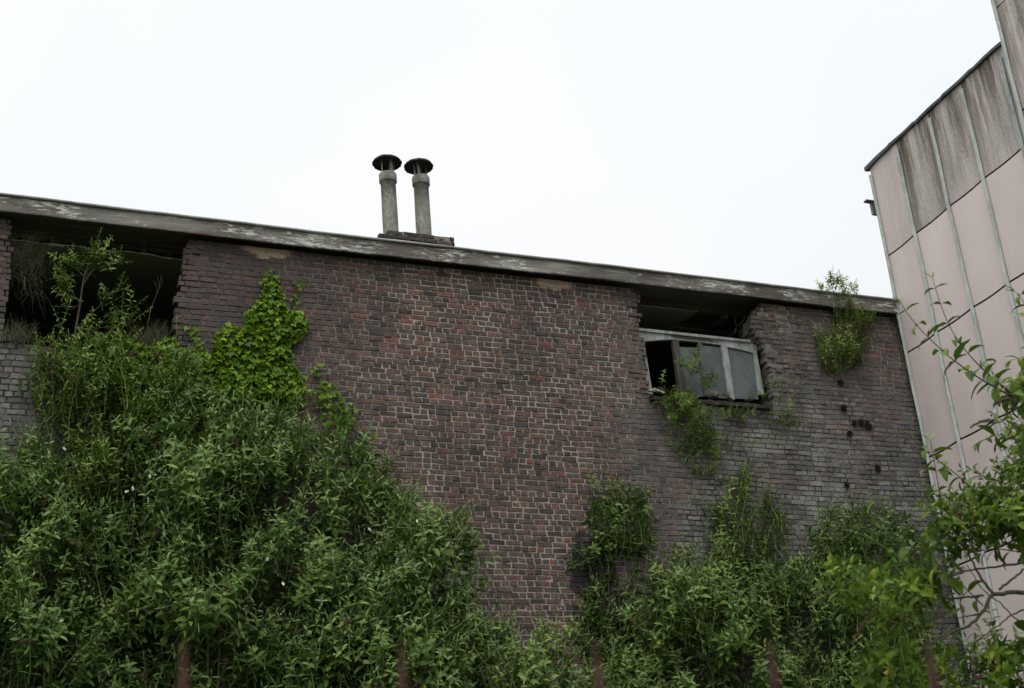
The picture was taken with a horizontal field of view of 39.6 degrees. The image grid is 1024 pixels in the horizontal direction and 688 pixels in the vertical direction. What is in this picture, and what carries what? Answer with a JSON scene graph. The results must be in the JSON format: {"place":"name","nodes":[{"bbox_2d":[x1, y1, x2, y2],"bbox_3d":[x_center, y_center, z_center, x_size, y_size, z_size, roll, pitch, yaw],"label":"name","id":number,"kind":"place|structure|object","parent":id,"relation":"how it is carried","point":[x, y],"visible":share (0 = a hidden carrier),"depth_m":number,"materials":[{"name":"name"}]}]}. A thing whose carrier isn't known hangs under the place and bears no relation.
{"place":"outdoors","nodes":[
{"label":"outdoors","id":0,"kind":"place"},
{"bbox_2d":[0,0,999,297],"label":"sky","id":1,"kind":"structure","parent":0,"point":[728,139],"materials":[{"name":"white"}]},
{"bbox_3d":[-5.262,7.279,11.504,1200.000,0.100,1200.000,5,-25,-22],"label":"ground","id":2,"kind":"structure","parent":0,"visible":0},
{"bbox_2d":[0,418,177,687],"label":"buddleia shrub","id":3,"kind":"object","parent":2,"relation":"on","point":[34,641],"visible":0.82,"depth_m":13.36,"materials":[{"name":"green plant"}]},
{"bbox_2d":[2,298,266,687],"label":"buddleia shrub","id":4,"kind":"object","parent":2,"relation":"on","point":[97,441],"visible":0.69,"depth_m":14.65,"materials":[{"name":"green plant"}]},
{"bbox_2d":[53,353,449,687],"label":"buddleia shrub","id":5,"kind":"object","parent":2,"relation":"on","point":[146,587],"visible":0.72,"depth_m":13.92,"materials":[{"name":"green plant"}]},
{"bbox_2d":[251,465,529,687],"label":"buddleia shrub","id":6,"kind":"object","parent":2,"relation":"on","point":[435,654],"visible":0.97,"depth_m":13.70,"materials":[{"name":"green plant"}]},
{"bbox_2d":[0,154,970,687],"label":"derelict building","id":7,"kind":"structure","parent":2,"relation":"on","point":[512,396],"depth_m":17.06,"materials":[{"name":"brick"}]},
{"bbox_2d":[0,315,46,346],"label":"dry grass tuft","id":8,"kind":"object","parent":7,"relation":"on","point":[20,333],"visible":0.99,"depth_m":14.97,"materials":[{"name":"plant"}]},
{"bbox_2d":[10,274,55,317],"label":"hanging roots","id":9,"kind":"object","parent":7,"relation":"hanging from","point":[30,291],"visible":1,"depth_m":15.36,"materials":[{"name":"brown plant"}]},
{"bbox_2d":[0,217,76,304],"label":"dry grass tuft","id":10,"kind":"object","parent":7,"relation":"on","point":[26,260],"visible":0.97,"depth_m":15.48,"materials":[{"name":"brown plant"}]},
{"bbox_2d":[47,227,152,347],"bbox_3d":[-4.458,-0.633,15.397,1.141,1.451,0.434,5,-25,-22],"label":"buddleia sapling","id":11,"kind":"object","parent":7,"relation":"on","point":[67,278],"visible":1,"depth_m":15.41,"materials":[{"name":"green plant"}]},
{"bbox_2d":[92,325,215,404],"bbox_3d":[-3.840,0.171,15.321,1.356,1.004,0.294,5,-25,-22],"label":"ivy","id":12,"kind":"object","parent":7,"relation":"attached to","point":[198,355],"visible":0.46,"depth_m":15.42,"materials":[{"name":"green plant"}]},
{"bbox_2d":[148,277,162,322],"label":"dead stalk","id":13,"kind":"object","parent":7,"relation":"attached to","point":[156,295],"visible":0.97,"depth_m":15.86,"materials":[{"name":"brown plant"}]},
{"bbox_2d":[126,316,193,348],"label":"dry grass tuft","id":14,"kind":"object","parent":7,"relation":"on","point":[146,340],"visible":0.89,"depth_m":15.57,"materials":[{"name":"brown plant"}]},
{"bbox_2d":[210,268,312,409],"bbox_3d":[-2.786,-0.085,15.958,1.196,1.836,0.206,5,-25,-22],"label":"ivy","id":15,"kind":"object","parent":7,"relation":"attached to","point":[226,377],"visible":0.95,"depth_m":15.88,"materials":[{"name":"green plant"}]},
{"bbox_2d":[302,363,358,433],"bbox_3d":[-2.033,0.620,16.009,0.638,0.872,0.136,5,-25,-22],"label":"ivy","id":16,"kind":"object","parent":7,"relation":"attached to","point":[325,394],"visible":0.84,"depth_m":16.00,"materials":[{"name":"green plant"}]},
{"bbox_2d":[647,388,664,394],"bbox_3d":[1.795,0.587,17.705,0.260,0.075,0.107,5,-25,-22],"label":"broken plaster","id":17,"kind":"object","parent":7,"relation":"attached to","point":[653,390],"visible":1,"depth_m":17.68,"materials":[{"name":"grey concrete"}]},
{"bbox_2d":[651,397,700,429],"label":"hanging roots","id":18,"kind":"object","parent":7,"relation":"hanging from","point":[669,411],"visible":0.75,"depth_m":17.66,"materials":[{"name":"brown plant"}]},
{"bbox_2d":[667,430,702,485],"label":"leafy plant","id":19,"kind":"object","parent":7,"relation":"attached to","point":[694,443],"visible":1,"depth_m":17.50,"materials":[{"name":"green plant"}]},
{"bbox_2d":[653,369,727,456],"bbox_3d":[2.238,0.848,17.579,0.984,1.136,0.515,8,-27,-27],"label":"leafy plant","id":20,"kind":"object","parent":7,"relation":"attached to","point":[689,403],"visible":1,"depth_m":17.57,"materials":[{"name":"green plant"}]},
{"bbox_2d":[674,341,720,391],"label":"leafy plant","id":21,"kind":"object","parent":7,"relation":"on","point":[709,379],"visible":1,"depth_m":18.07,"materials":[{"name":"green plant"}]},
{"bbox_2d":[638,328,763,401],"bbox_3d":[2.423,0.287,18.362,1.825,0.892,0.075,5,-25,-22],"label":"window","id":22,"kind":"structure","parent":7,"relation":"in","point":[742,379],"depth_m":18.47,"materials":[{"name":"grey wood"}]},
{"bbox_2d":[689,439,732,480],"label":"leafy plant","id":23,"kind":"object","parent":7,"relation":"attached to","point":[711,465],"visible":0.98,"depth_m":17.54,"materials":[{"name":"green plant"}]},
{"bbox_2d":[708,390,718,398],"bbox_3d":[2.573,0.640,18.180,0.139,0.090,0.136,-24,-30,38],"label":"rubble lump","id":24,"kind":"object","parent":7,"relation":"on","point":[713,394],"visible":1,"depth_m":18.14,"materials":[{"name":"grey stone"}]},
{"bbox_2d":[718,389,733,396],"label":"dry grass tuft","id":25,"kind":"object","parent":7,"relation":"on","point":[724,394],"visible":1,"depth_m":18.14,"materials":[{"name":"plant"}]},
{"bbox_2d":[717,400,778,447],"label":"leafy plant","id":26,"kind":"object","parent":7,"relation":"attached to","point":[739,413],"visible":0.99,"depth_m":17.99,"materials":[{"name":"green plant"}]},
{"bbox_2d":[742,390,757,401],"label":"dry grass tuft","id":27,"kind":"object","parent":7,"relation":"on","point":[749,396],"visible":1,"depth_m":18.27,"materials":[{"name":"plant"}]},
{"bbox_2d":[729,310,792,365],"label":"bare twigs","id":28,"kind":"object","parent":7,"relation":"on","point":[757,333],"visible":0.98,"depth_m":18.74,"materials":[{"name":"brown plant"}]},
{"bbox_2d":[751,370,799,427],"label":"leafy plant","id":29,"kind":"object","parent":7,"relation":"attached to","point":[781,422],"visible":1,"depth_m":18.29,"materials":[{"name":"green plant"}]},
{"bbox_2d":[761,423,791,445],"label":"hanging roots","id":30,"kind":"object","parent":7,"relation":"hanging from","point":[774,433],"visible":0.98,"depth_m":18.16,"materials":[{"name":"grey plant"}]},
{"bbox_2d":[766,318,805,361],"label":"bare twigs","id":31,"kind":"object","parent":7,"relation":"on","point":[783,339],"visible":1,"depth_m":18.79,"materials":[{"name":"brown plant"}]},
{"bbox_2d":[814,269,858,314],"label":"leafy plant","id":32,"kind":"object","parent":7,"relation":"attached to","point":[832,283],"visible":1,"depth_m":19.29,"materials":[{"name":"green plant"}]},
{"bbox_2d":[837,379,843,385],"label":"moss tuft","id":33,"kind":"object","parent":7,"relation":"attached to","point":[840,382],"visible":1,"depth_m":18.93,"materials":[{"name":"green plant"}]},
{"bbox_2d":[840,404,846,411],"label":"moss tuft","id":34,"kind":"object","parent":7,"relation":"attached to","point":[844,407],"visible":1,"depth_m":18.77,"materials":[{"name":"green plant"}]},
{"bbox_2d":[809,270,887,375],"bbox_3d":[4.606,-0.320,19.315,1.328,1.616,0.552,5,-25,-22],"label":"leafy plant","id":35,"kind":"object","parent":7,"relation":"attached to","point":[859,321],"visible":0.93,"depth_m":19.12,"materials":[{"name":"green plant"}]},
{"bbox_2d":[857,418,864,426],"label":"moss tuft","id":36,"kind":"object","parent":7,"relation":"attached to","point":[861,422],"visible":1,"depth_m":18.79,"materials":[{"name":"green plant"}]},
{"bbox_2d":[864,421,871,430],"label":"moss tuft","id":37,"kind":"object","parent":7,"relation":"attached to","point":[867,425],"visible":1,"depth_m":18.80,"materials":[{"name":"green plant"}]},
{"bbox_2d":[875,464,881,471],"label":"moss tuft","id":38,"kind":"object","parent":7,"relation":"attached to","point":[877,467],"visible":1,"depth_m":18.59,"materials":[{"name":"green plant"}]},
{"bbox_2d":[474,602,592,687],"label":"buddleia shrub","id":39,"kind":"object","parent":2,"relation":"on","point":[521,673],"visible":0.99,"depth_m":13.71,"materials":[{"name":"green plant"}]},
{"bbox_2d":[178,640,939,687],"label":"iron fence","id":40,"kind":"object","parent":2,"relation":"on","point":[598,679],"visible":1,"depth_m":2.09,"materials":[{"name":"brown metal"}]},
{"bbox_2d":[568,559,643,683],"bbox_3d":[1.231,5.143,15.307,1.054,5.850,0.654,5,-25,-22],"label":"buddleia shrub","id":41,"kind":"object","parent":2,"relation":"on","point":[590,614],"visible":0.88,"depth_m":16.12,"materials":[{"name":"green plant"}]},
{"bbox_2d":[566,458,660,684],"bbox_3d":[1.384,4.611,15.583,1.265,7.018,0.738,19,-33,-42],"label":"buddleia shrub","id":42,"kind":"object","parent":2,"relation":"on","point":[608,510],"visible":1,"depth_m":16.64,"materials":[{"name":"green plant"}]},
{"bbox_2d":[687,445,793,686],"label":"buddleia shrub","id":43,"kind":"object","parent":2,"relation":"on","point":[724,524],"visible":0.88,"depth_m":17.33,"materials":[{"name":"green plant"}]},
{"bbox_2d":[576,516,953,687],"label":"buddleia shrub","id":44,"kind":"object","parent":2,"relation":"on","point":[700,620],"visible":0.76,"depth_m":16.08,"materials":[{"name":"green plant"}]},
{"bbox_2d":[802,489,944,681],"bbox_3d":[4.781,4.932,16.796,2.081,6.893,0.878,9,-27,-29],"label":"buddleia shrub","id":45,"kind":"object","parent":2,"relation":"on","point":[852,540],"visible":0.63,"depth_m":17.75,"materials":[{"name":"green plant"}]},
{"bbox_2d":[802,271,1023,687],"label":"buddleia shrub","id":46,"kind":"object","parent":2,"relation":"on","point":[1003,520],"visible":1,"depth_m":9.53,"materials":[{"name":"green plant"}]},
{"bbox_2d":[864,0,1023,687],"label":"panel clad building","id":47,"kind":"structure","parent":2,"relation":"on","point":[946,170],"depth_m":18.34,"materials":[{"name":"grey"}]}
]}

